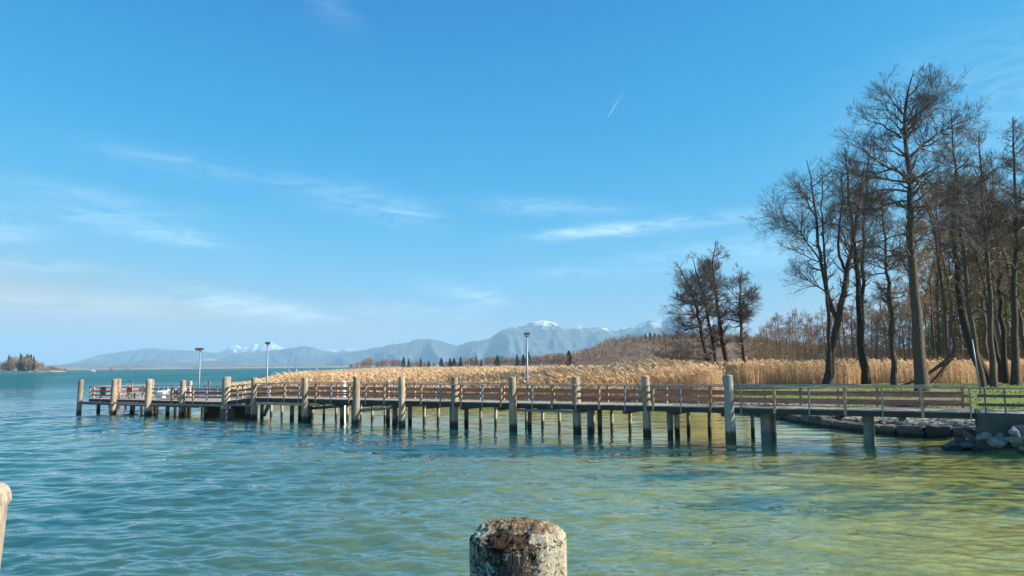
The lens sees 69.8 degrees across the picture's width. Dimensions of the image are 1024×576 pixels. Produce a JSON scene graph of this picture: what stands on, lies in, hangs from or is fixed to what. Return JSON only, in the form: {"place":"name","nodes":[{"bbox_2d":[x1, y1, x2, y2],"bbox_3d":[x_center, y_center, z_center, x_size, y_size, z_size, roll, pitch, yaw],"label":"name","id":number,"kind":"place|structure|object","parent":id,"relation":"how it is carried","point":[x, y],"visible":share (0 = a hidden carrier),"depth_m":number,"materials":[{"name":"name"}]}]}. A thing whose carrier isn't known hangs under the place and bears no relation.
{"place":"outdoors","nodes":[
{"label":"outdoors","id":0,"kind":"place"},
{"bbox_2d":[62,348,229,364],"bbox_3d":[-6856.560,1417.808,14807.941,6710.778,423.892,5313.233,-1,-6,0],"label":"mountain","id":1,"kind":"structure","parent":0,"point":[159,355],"depth_m":14222.24,"materials":[{"name":"blue stone"}]},
{"bbox_2d":[35,360,341,368],"bbox_3d":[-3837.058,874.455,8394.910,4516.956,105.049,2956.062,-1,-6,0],"label":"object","id":2,"kind":"structure","parent":0,"point":[148,363],"depth_m":7963.44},
{"bbox_2d":[3,363,557,369],"bbox_3d":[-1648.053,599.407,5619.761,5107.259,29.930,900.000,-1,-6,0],"label":"shore","id":3,"kind":"structure","parent":0,"point":[233,367],"depth_m":5449.24,"materials":[{"name":"green plant"}]},
{"bbox_2d":[218,346,344,363],"bbox_3d":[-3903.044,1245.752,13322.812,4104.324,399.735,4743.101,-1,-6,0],"label":"mountain","id":4,"kind":"structure","parent":0,"point":[302,355],"depth_m":12851.60,"materials":[{"name":"blue stone"}]},
{"bbox_2d":[217,342,355,354],"bbox_3d":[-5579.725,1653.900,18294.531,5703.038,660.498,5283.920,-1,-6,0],"label":"mountain","id":5,"kind":"structure","parent":0,"point":[253,348],"depth_m":18146.74,"materials":[{"name":"white snow"}]},
{"bbox_2d":[0,365,1023,575],"bbox_3d":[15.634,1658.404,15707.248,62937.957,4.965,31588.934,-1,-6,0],"label":"lake water","id":6,"kind":"structure","parent":0,"point":[669,556],"depth_m":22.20,"materials":[{"name":"teal liquid"}]},
{"bbox_2d":[0,482,11,566],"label":"foreground post","id":7,"kind":"object","parent":6,"relation":"in","point":[5,495],"visible":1,"depth_m":3.22,"materials":[{"name":"brown wood"}]},
{"bbox_2d":[75,379,83,432],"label":"mooring post","id":8,"kind":"object","parent":6,"relation":"in","point":[79,396],"visible":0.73,"depth_m":52.38,"materials":[{"name":"brown wood"}]},
{"bbox_2d":[108,379,117,430],"bbox_3d":[-28.346,8.500,52.074,0.451,4.085,0.429,-1,-6,0],"label":"mooring post","id":9,"kind":"object","parent":6,"relation":"in","point":[113,398],"visible":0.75,"depth_m":51.98,"materials":[{"name":"brown wood"}]},
{"bbox_2d":[143,379,151,432],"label":"mooring post","id":10,"kind":"object","parent":6,"relation":"in","point":[148,398],"visible":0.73,"depth_m":50.13,"materials":[{"name":"brown wood"}]},
{"bbox_2d":[177,380,185,431],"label":"mooring post","id":11,"kind":"object","parent":6,"relation":"in","point":[181,414],"visible":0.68,"depth_m":49.12,"materials":[{"name":"brown wood"}]},
{"bbox_2d":[221,377,230,408],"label":"mooring post","id":12,"kind":"object","parent":6,"relation":"in","point":[226,383],"visible":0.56,"depth_m":47.39,"materials":[{"name":"brown wood"}]},
{"bbox_2d":[249,377,256,436],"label":"mooring post","id":13,"kind":"object","parent":6,"relation":"in","point":[253,411],"visible":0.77,"depth_m":45.92,"materials":[{"name":"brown wood"}]},
{"bbox_2d":[301,377,307,440],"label":"mooring post","id":14,"kind":"object","parent":6,"relation":"in","point":[304,413],"visible":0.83,"depth_m":43.25,"materials":[{"name":"brown wood"}]},
{"bbox_2d":[341,381,345,431],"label":"mooring post","id":15,"kind":"object","parent":6,"relation":"in","point":[343,385],"visible":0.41,"depth_m":45.95,"materials":[{"name":"white paint"}]},
{"bbox_2d":[352,377,359,447],"bbox_3d":[-8.612,7.037,40.514,0.418,4.244,0.433,-1,-6,0],"label":"mooring post","id":16,"kind":"object","parent":6,"relation":"in","point":[356,404],"visible":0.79,"depth_m":40.41,"materials":[{"name":"brown wood"}]},
{"bbox_2d":[398,377,405,449],"bbox_3d":[-5.896,6.907,39.325,0.425,4.277,0.384,-1,-6,0],"label":"mooring post","id":17,"kind":"object","parent":6,"relation":"in","point":[401,402],"visible":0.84,"depth_m":39.25,"materials":[{"name":"brown wood"}]},
{"bbox_2d":[451,377,457,450],"bbox_3d":[-3.020,6.788,38.581,0.379,4.214,0.374,-1,-6,0],"label":"mooring post","id":18,"kind":"object","parent":6,"relation":"in","point":[454,415],"visible":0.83,"depth_m":38.47,"materials":[{"name":"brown wood"}]},
{"bbox_2d":[508,377,517,451],"bbox_3d":[0.062,6.439,36.290,0.454,4.068,0.416,-1,-6,0],"label":"mooring post","id":19,"kind":"object","parent":6,"relation":"in","point":[512,406],"visible":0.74,"depth_m":36.17,"materials":[{"name":"brown wood"}]},
{"bbox_2d":[469,516,566,575],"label":"foreground post","id":20,"kind":"object","parent":6,"relation":"in","point":[522,546],"visible":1,"depth_m":2.63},
{"bbox_2d":[82,382,976,449],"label":"wooden pier","id":21,"kind":"structure","parent":6,"relation":"on","point":[207,404],"depth_m":36.00,"materials":[{"name":"brown wood"}]},
{"bbox_2d":[156,390,168,397],"bbox_3d":[-26.361,8.009,55.411,0.867,0.568,0.675,-4,-7,30],"label":"storage box","id":22,"kind":"object","parent":21,"relation":"on","point":[158,394],"visible":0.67,"depth_m":55.18,"materials":[{"name":"white paint"}]},
{"bbox_2d":[162,386,190,396],"bbox_3d":[-24.130,7.454,52.753,2.175,0.814,0.860,-4,-7,30],"label":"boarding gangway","id":23,"kind":"object","parent":21,"relation":"on","point":[174,394],"visible":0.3,"depth_m":52.56,"materials":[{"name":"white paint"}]},
{"bbox_2d":[195,348,203,395],"bbox_3d":[-24.619,6.613,57.633,0.630,3.797,0.250,-1,-6,0],"label":"pier lamp","id":24,"kind":"object","parent":21,"relation":"on","point":[199,349],"visible":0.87,"depth_m":57.67,"materials":[{"name":"metal"}]},
{"bbox_2d":[265,342,270,396],"bbox_3d":[-16.576,5.558,49.655,0.300,3.816,0.250,-1,-6,0],"label":"pier lamp","id":25,"kind":"object","parent":21,"relation":"on","point":[267,343],"visible":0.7,"depth_m":49.64,"materials":[{"name":"metal"}]},
{"bbox_2d":[524,332,529,399],"bbox_3d":[0.819,4.215,39.537,0.300,3.640,0.250,-1,-6,0],"label":"pier lamp","id":26,"kind":"object","parent":21,"relation":"on","point":[526,334],"visible":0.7,"depth_m":39.57,"materials":[{"name":"metal"}]},
{"bbox_2d":[551,352,565,364],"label":"tree","id":27,"kind":"object","parent":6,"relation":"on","point":[558,356],"visible":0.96,"depth_m":602.72,"materials":[{"name":"plant"}]},
{"bbox_2d":[572,377,581,449],"bbox_3d":[3.128,6.181,35.256,0.455,3.827,0.415,-1,-6,0],"label":"mooring post","id":28,"kind":"object","parent":6,"relation":"in","point":[576,417],"visible":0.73,"depth_m":35.11,"materials":[{"name":"brown wood"}]},
{"bbox_2d":[231,354,1023,403],"bbox_3d":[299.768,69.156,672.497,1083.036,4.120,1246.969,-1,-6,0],"label":"reeds","id":29,"kind":"object","parent":6,"relation":"in","point":[658,370],"visible":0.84,"depth_m":70.32,"materials":[{"name":"beige plant"}]},
{"bbox_2d":[642,376,651,448],"bbox_3d":[6.119,5.835,33.293,0.384,3.666,0.386,-1,-6,0],"label":"mooring post","id":30,"kind":"object","parent":6,"relation":"in","point":[646,415],"visible":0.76,"depth_m":33.19,"materials":[{"name":"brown wood"}]},
{"bbox_2d":[650,331,700,360],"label":"bare bush","id":31,"kind":"object","parent":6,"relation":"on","point":[665,346],"visible":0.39,"depth_m":89.17,"materials":[{"name":"brown plant"}]},
{"bbox_2d":[654,261,728,363],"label":"alder tree","id":32,"kind":"object","parent":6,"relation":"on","point":[680,319],"visible":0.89,"depth_m":81.60,"materials":[{"name":"brown plant"}]},
{"bbox_2d":[675,252,731,363],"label":"alder tree","id":33,"kind":"object","parent":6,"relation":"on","point":[712,342],"visible":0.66,"depth_m":82.62,"materials":[{"name":"brown plant"}]},
{"bbox_2d":[696,238,740,383],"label":"alder tree","id":34,"kind":"object","parent":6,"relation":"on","point":[706,263],"visible":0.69,"depth_m":83.41,"materials":[{"name":"brown plant"}]},
{"bbox_2d":[723,375,736,451],"bbox_3d":[9.187,5.461,30.936,0.446,3.591,0.445,-1,-6,0],"label":"mooring post","id":35,"kind":"object","parent":6,"relation":"in","point":[730,425],"visible":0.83,"depth_m":30.81,"materials":[{"name":"grey wood"}]},
{"bbox_2d":[720,263,761,383],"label":"alder tree","id":36,"kind":"object","parent":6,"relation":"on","point":[741,314],"visible":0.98,"depth_m":83.50,"materials":[{"name":"brown plant"}]},
{"bbox_2d":[758,321,774,358],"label":"tree","id":37,"kind":"object","parent":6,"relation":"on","point":[766,334],"visible":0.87,"depth_m":120.51,"materials":[{"name":"brown plant"}]},
{"bbox_2d":[765,312,782,359],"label":"tree","id":38,"kind":"object","parent":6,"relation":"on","point":[774,319],"visible":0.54,"depth_m":151.43,"materials":[{"name":"brown plant"}]},
{"bbox_2d":[771,313,786,358],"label":"tree","id":39,"kind":"object","parent":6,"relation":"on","point":[780,317],"visible":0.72,"depth_m":136.39,"materials":[{"name":"brown plant"}]},
{"bbox_2d":[782,308,804,357],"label":"tree","id":40,"kind":"object","parent":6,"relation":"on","point":[799,328],"visible":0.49,"depth_m":151.84,"materials":[{"name":"brown plant"}]},
{"bbox_2d":[784,309,803,354],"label":"tree","id":41,"kind":"object","parent":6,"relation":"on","point":[791,319],"visible":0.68,"depth_m":145.08,"materials":[{"name":"brown plant"}]},
{"bbox_2d":[800,307,819,360],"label":"tree","id":42,"kind":"object","parent":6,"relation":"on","point":[805,313],"visible":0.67,"depth_m":154.91,"materials":[{"name":"brown plant"}]},
{"bbox_2d":[803,313,821,359],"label":"tree","id":43,"kind":"object","parent":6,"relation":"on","point":[815,326],"visible":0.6,"depth_m":148.06,"materials":[{"name":"brown plant"}]},
{"bbox_2d":[743,153,888,383],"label":"alder tree","id":44,"kind":"object","parent":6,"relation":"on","point":[832,345],"visible":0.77,"depth_m":76.39,"materials":[{"name":"brown plant"}]},
{"bbox_2d":[814,307,826,355],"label":"tree","id":45,"kind":"object","parent":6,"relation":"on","point":[818,318],"visible":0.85,"depth_m":113.58,"materials":[{"name":"brown plant"}]},
{"bbox_2d":[824,295,846,359],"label":"tree","id":46,"kind":"object","parent":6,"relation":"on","point":[835,308],"visible":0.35,"depth_m":127.66,"materials":[{"name":"brown plant"}]},
{"bbox_2d":[831,308,851,359],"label":"tree","id":47,"kind":"object","parent":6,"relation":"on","point":[845,330],"visible":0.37,"depth_m":132.22,"materials":[{"name":"brown plant"}]},
{"bbox_2d":[719,403,975,438],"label":"shore wall","id":48,"kind":"structure","parent":6,"relation":"on","point":[923,430],"depth_m":32.75,"materials":[{"name":"stone"}]},
{"bbox_2d":[734,403,975,427],"bbox_3d":[18.270,7.013,41.390,5.481,0.265,21.240,0,-6,-9],"label":"rubble","id":49,"kind":"object","parent":6,"relation":"on","point":[953,423],"visible":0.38,"depth_m":34.03,"materials":[{"name":"stone"}]},
{"bbox_2d":[842,299,867,358],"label":"tree","id":50,"kind":"object","parent":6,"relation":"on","point":[847,322],"visible":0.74,"depth_m":114.98,"materials":[{"name":"brown plant"}]},
{"bbox_2d":[829,137,884,383],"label":"alder tree","id":51,"kind":"object","parent":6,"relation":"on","point":[861,328],"visible":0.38,"depth_m":76.83,"materials":[{"name":"brown plant"}]},
{"bbox_2d":[848,299,871,358],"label":"tree","id":52,"kind":"object","parent":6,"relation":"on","point":[865,322],"visible":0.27,"depth_m":120.29,"materials":[{"name":"brown plant"}]},
{"bbox_2d":[850,294,878,337],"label":"tree","id":53,"kind":"object","parent":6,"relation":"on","point":[869,305],"visible":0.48,"depth_m":112.88,"materials":[{"name":"brown plant"}]},
{"bbox_2d":[867,310,885,362],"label":"tree","id":54,"kind":"object","parent":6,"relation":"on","point":[869,326],"visible":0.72,"depth_m":118.28,"materials":[{"name":"brown plant"}]},
{"bbox_2d":[734,282,1023,378],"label":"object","id":55,"kind":"object","parent":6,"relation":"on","point":[815,354],"visible":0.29,"depth_m":116.87,"materials":[{"name":"brown plant"}]},
{"bbox_2d":[869,282,893,361],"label":"tree","id":56,"kind":"object","parent":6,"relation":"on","point":[873,300],"visible":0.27,"depth_m":148.44,"materials":[{"name":"brown plant"}]},
{"bbox_2d":[845,196,923,384],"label":"alder tree","id":57,"kind":"object","parent":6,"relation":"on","point":[894,364],"visible":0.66,"depth_m":70.94,"materials":[{"name":"brown plant"}]},
{"bbox_2d":[875,291,902,358],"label":"tree","id":58,"kind":"object","parent":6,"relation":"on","point":[884,309],"visible":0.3,"depth_m":144.18,"materials":[{"name":"brown plant"}]},
{"bbox_2d":[887,300,911,359],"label":"tree","id":59,"kind":"object","parent":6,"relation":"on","point":[901,312],"visible":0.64,"depth_m":113.82,"materials":[{"name":"brown plant"}]},
{"bbox_2d":[892,292,910,353],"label":"tree","id":60,"kind":"object","parent":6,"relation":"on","point":[900,318],"visible":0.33,"depth_m":138.62,"materials":[{"name":"brown plant"}]},
{"bbox_2d":[813,60,997,390],"bbox_3d":[32.525,-5.323,60.021,14.456,27.538,8.629,-1,-6,0],"label":"alder tree","id":61,"kind":"object","parent":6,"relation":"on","point":[909,178],"visible":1,"depth_m":59.93,"materials":[{"name":"brown plant"}]},
{"bbox_2d":[897,277,925,360],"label":"tree","id":62,"kind":"object","parent":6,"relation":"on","point":[907,286],"visible":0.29,"depth_m":130.07,"materials":[{"name":"brown plant"}]},
{"bbox_2d":[887,216,936,316],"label":"tree","id":63,"kind":"object","parent":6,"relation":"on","point":[916,236],"visible":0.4,"depth_m":86.30,"materials":[{"name":"brown plant"}]},
{"bbox_2d":[890,222,934,344],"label":"tree","id":64,"kind":"object","parent":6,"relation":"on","point":[905,274],"visible":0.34,"depth_m":98.77,"materials":[{"name":"brown plant"}]},
{"bbox_2d":[894,168,956,360],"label":"tree","id":65,"kind":"object","parent":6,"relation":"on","point":[953,336],"visible":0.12,"depth_m":102.28,"materials":[{"name":"brown plant"}]},
{"bbox_2d":[908,237,947,362],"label":"tree","id":66,"kind":"object","parent":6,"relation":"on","point":[930,298],"visible":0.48,"depth_m":100.05,"materials":[{"name":"brown plant"}]},
{"bbox_2d":[902,349,960,384],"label":"fallen branch","id":67,"kind":"object","parent":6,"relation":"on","point":[944,363],"visible":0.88,"depth_m":69.43,"materials":[{"name":"brown wood"}]},
{"bbox_2d":[903,174,963,369],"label":"tree","id":68,"kind":"object","parent":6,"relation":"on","point":[946,337],"visible":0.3,"depth_m":87.64,"materials":[{"name":"brown plant"}]},
{"bbox_2d":[905,189,965,360],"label":"tree","id":69,"kind":"object","parent":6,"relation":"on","point":[939,351],"visible":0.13,"depth_m":105.32,"materials":[{"name":"brown plant"}]},
{"bbox_2d":[922,307,957,359],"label":"evergreen tree","id":70,"kind":"object","parent":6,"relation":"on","point":[934,319],"visible":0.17,"depth_m":115.75,"materials":[{"name":"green plant"}]},
{"bbox_2d":[919,219,983,359],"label":"trees","id":71,"kind":"object","parent":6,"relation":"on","point":[942,326],"visible":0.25,"depth_m":107.73,"materials":[{"name":"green plant"}]},
{"bbox_2d":[923,114,989,386],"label":"alder tree","id":72,"kind":"object","parent":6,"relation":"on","point":[966,300],"visible":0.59,"depth_m":66.30,"materials":[{"name":"brown plant"}]},
{"bbox_2d":[916,159,1002,384],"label":"alder tree","id":73,"kind":"object","parent":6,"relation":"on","point":[963,319],"visible":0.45,"depth_m":72.18,"materials":[{"name":"brown plant"}]},
{"bbox_2d":[942,199,983,368],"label":"tree","id":74,"kind":"object","parent":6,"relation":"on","point":[969,268],"visible":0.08,"depth_m":92.51,"materials":[{"name":"brown plant"}]},
{"bbox_2d":[959,441,976,448],"bbox_3d":[16.803,5.824,26.988,0.754,0.368,0.631,-2,-11,0],"label":"boulder","id":75,"kind":"object","parent":6,"relation":"on","point":[967,444],"visible":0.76,"depth_m":26.79,"materials":[{"name":"stone"}]},
{"bbox_2d":[939,247,997,352],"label":"evergreen tree","id":76,"kind":"object","parent":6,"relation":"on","point":[971,282],"visible":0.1,"depth_m":112.78,"materials":[{"name":"green plant"}]},
{"bbox_2d":[950,223,1001,382],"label":"alder tree","id":77,"kind":"object","parent":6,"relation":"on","point":[985,296],"visible":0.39,"depth_m":78.90,"materials":[{"name":"brown plant"}]},
{"bbox_2d":[971,340,981,394],"bbox_3d":[31.496,5.611,49.654,0.470,4.229,0.139,-1,-6,0],"label":"leaning pole","id":78,"kind":"object","parent":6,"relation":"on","point":[976,368],"visible":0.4,"depth_m":49.63,"materials":[{"name":"metal"}]},
{"bbox_2d":[945,130,1023,386],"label":"alder tree","id":79,"kind":"object","parent":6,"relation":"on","point":[993,377],"visible":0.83,"depth_m":66.15,"materials":[{"name":"brown plant"}]},
{"bbox_2d":[963,164,1011,362],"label":"tree","id":80,"kind":"object","parent":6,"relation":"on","point":[984,342],"visible":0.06,"depth_m":91.87,"materials":[{"name":"brown plant"}]},
{"bbox_2d":[960,167,1023,355],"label":"tree","id":81,"kind":"object","parent":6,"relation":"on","point":[997,327],"visible":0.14,"depth_m":86.55,"materials":[{"name":"brown plant"}]},
{"bbox_2d":[963,151,1021,383],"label":"alder tree","id":82,"kind":"object","parent":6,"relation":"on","point":[1005,372],"visible":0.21,"depth_m":74.94,"materials":[{"name":"brown plant"}]},
{"bbox_2d":[961,229,1023,360],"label":"evergreen tree","id":83,"kind":"object","parent":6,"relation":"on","point":[1008,357],"visible":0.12,"depth_m":105.54,"materials":[{"name":"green plant"}]},
{"bbox_2d":[965,176,1023,349],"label":"alder tree","id":84,"kind":"object","parent":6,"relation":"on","point":[1020,317],"visible":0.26,"depth_m":73.34,"materials":[{"name":"brown plant"}]},
{"bbox_2d":[987,436,1006,447],"bbox_3d":[17.179,5.478,25.964,0.626,0.404,0.503,5,4,27],"label":"boulder","id":85,"kind":"object","parent":6,"relation":"on","point":[996,441],"visible":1,"depth_m":25.90,"materials":[{"name":"stone"}]},
{"bbox_2d":[1002,437,1009,442],"bbox_3d":[17.531,5.349,25.890,0.458,0.214,0.374,-1,-10,-2],"label":"boulder","id":86,"kind":"object","parent":85,"relation":"on","point":[1005,439],"visible":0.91,"depth_m":25.80,"materials":[{"name":"stone"}]},
{"bbox_2d":[1008,427,1020,435],"bbox_3d":[17.691,5.069,25.826,0.332,0.372,0.651,-6,-8,43],"label":"boulder","id":87,"kind":"object","parent":86,"relation":"on","point":[1014,431],"visible":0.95,"depth_m":25.64,"materials":[{"name":"stone"}]},
{"bbox_2d":[974,409,1023,452],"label":"abutment","id":88,"kind":"object","parent":6,"relation":"on","point":[992,424],"visible":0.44,"depth_m":26.39,"materials":[{"name":"concrete"}]},
{"bbox_2d":[963,429,976,438],"bbox_3d":[17.261,5.519,27.584,0.556,0.403,0.465,-1,-6,3],"label":"boulder","id":89,"kind":"object","parent":88,"relation":"on","point":[969,433],"visible":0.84,"depth_m":27.50,"materials":[{"name":"stone"}]},
{"bbox_2d":[970,388,1023,412],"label":"shore railing","id":90,"kind":"object","parent":88,"relation":"on","point":[1005,405],"visible":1,"depth_m":26.51,"materials":[{"name":"grey metal"}]},
{"bbox_2d":[978,116,1023,384],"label":"alder tree","id":91,"kind":"object","parent":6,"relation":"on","point":[1015,376],"visible":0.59,"depth_m":70.32,"materials":[{"name":"brown plant"}]},
{"bbox_2d":[978,275,1023,357],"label":"evergreen tree","id":92,"kind":"object","parent":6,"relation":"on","point":[1021,285],"visible":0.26,"depth_m":100.24,"materials":[{"name":"green plant"}]},
{"bbox_2d":[979,229,1023,352],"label":"evergreen tree","id":93,"kind":"object","parent":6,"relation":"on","point":[1007,278],"visible":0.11,"depth_m":103.97,"materials":[{"name":"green plant"}]},
{"bbox_2d":[997,116,1023,289],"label":"alder tree","id":94,"kind":"object","parent":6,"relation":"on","point":[1021,190],"visible":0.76,"depth_m":70.13,"materials":[{"name":"brown plant"}]},
{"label":"boulder","id":95,"kind":"object","parent":6,"relation":"on","visible":0},
{"bbox_2d":[953,435,965,442],"bbox_3d":[17.073,5.760,27.975,0.418,0.313,0.455,0,9,27],"label":"boulder","id":96,"kind":"object","parent":95,"relation":"on","point":[958,438],"visible":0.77,"depth_m":27.87,"materials":[{"name":"stone"}]},
{"bbox_2d":[0,0,1023,368],"label":"sky","id":97,"kind":"structure","parent":0,"point":[214,176],"materials":[{"name":"blue"}]},
{"bbox_2d":[307,312,760,365],"bbox_3d":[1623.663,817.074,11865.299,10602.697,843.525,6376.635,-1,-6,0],"label":"mountain","id":98,"kind":"structure","parent":0,"point":[546,337],"depth_m":11440.76,"materials":[{"name":"blue stone"}]},
{"bbox_2d":[574,339,911,365],"bbox_3d":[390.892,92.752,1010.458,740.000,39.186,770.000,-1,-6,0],"label":"hill","id":99,"kind":"structure","parent":0,"point":[642,349],"depth_m":734.61,"materials":[{"name":"brown plant"}]},
{"bbox_2d":[549,331,1021,365],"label":"hillside wood","id":100,"kind":"object","parent":99,"relation":"on","point":[630,340],"visible":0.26,"depth_m":753.65,"materials":[{"name":"brown plant"}]},
{"bbox_2d":[733,382,1023,409],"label":"grass","id":101,"kind":"structure","parent":0,"point":[982,407],"depth_m":57.79,"materials":[{"name":"green plant"}]},
{"bbox_2d":[867,405,932,407],"bbox_3d":[22.960,7.074,43.163,4.548,0.888,2.557,-1,-6,0],"label":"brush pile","id":102,"kind":"object","parent":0,"point":[917,406],"visible":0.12,"depth_m":42.99,"materials":[{"name":"brown plant"}]},
{"bbox_2d":[979,409,1023,413],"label":"path","id":103,"kind":"structure","parent":0,"point":[1000,411],"depth_m":27.25,"materials":[{"name":"grey concrete"}]},
{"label":"boulder","id":104,"kind":"object","parent":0,"visible":0},
{"bbox_2d":[975,432,991,441],"bbox_3d":[17.157,5.416,26.641,0.558,0.448,0.481,-4,-7,27],"label":"boulder","id":105,"kind":"object","parent":104,"relation":"on","point":[984,436],"visible":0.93,"depth_m":26.49,"materials":[{"name":"stone"}]},
{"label":"boulder","id":106,"kind":"object","parent":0,"visible":0},
{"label":"boulder","id":107,"kind":"object","parent":106,"relation":"on","visible":0},
{"bbox_2d":[1009,434,1023,445],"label":"boulder","id":108,"kind":"object","parent":107,"relation":"on","point":[1017,440],"visible":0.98,"depth_m":25.52,"materials":[{"name":"stone"}]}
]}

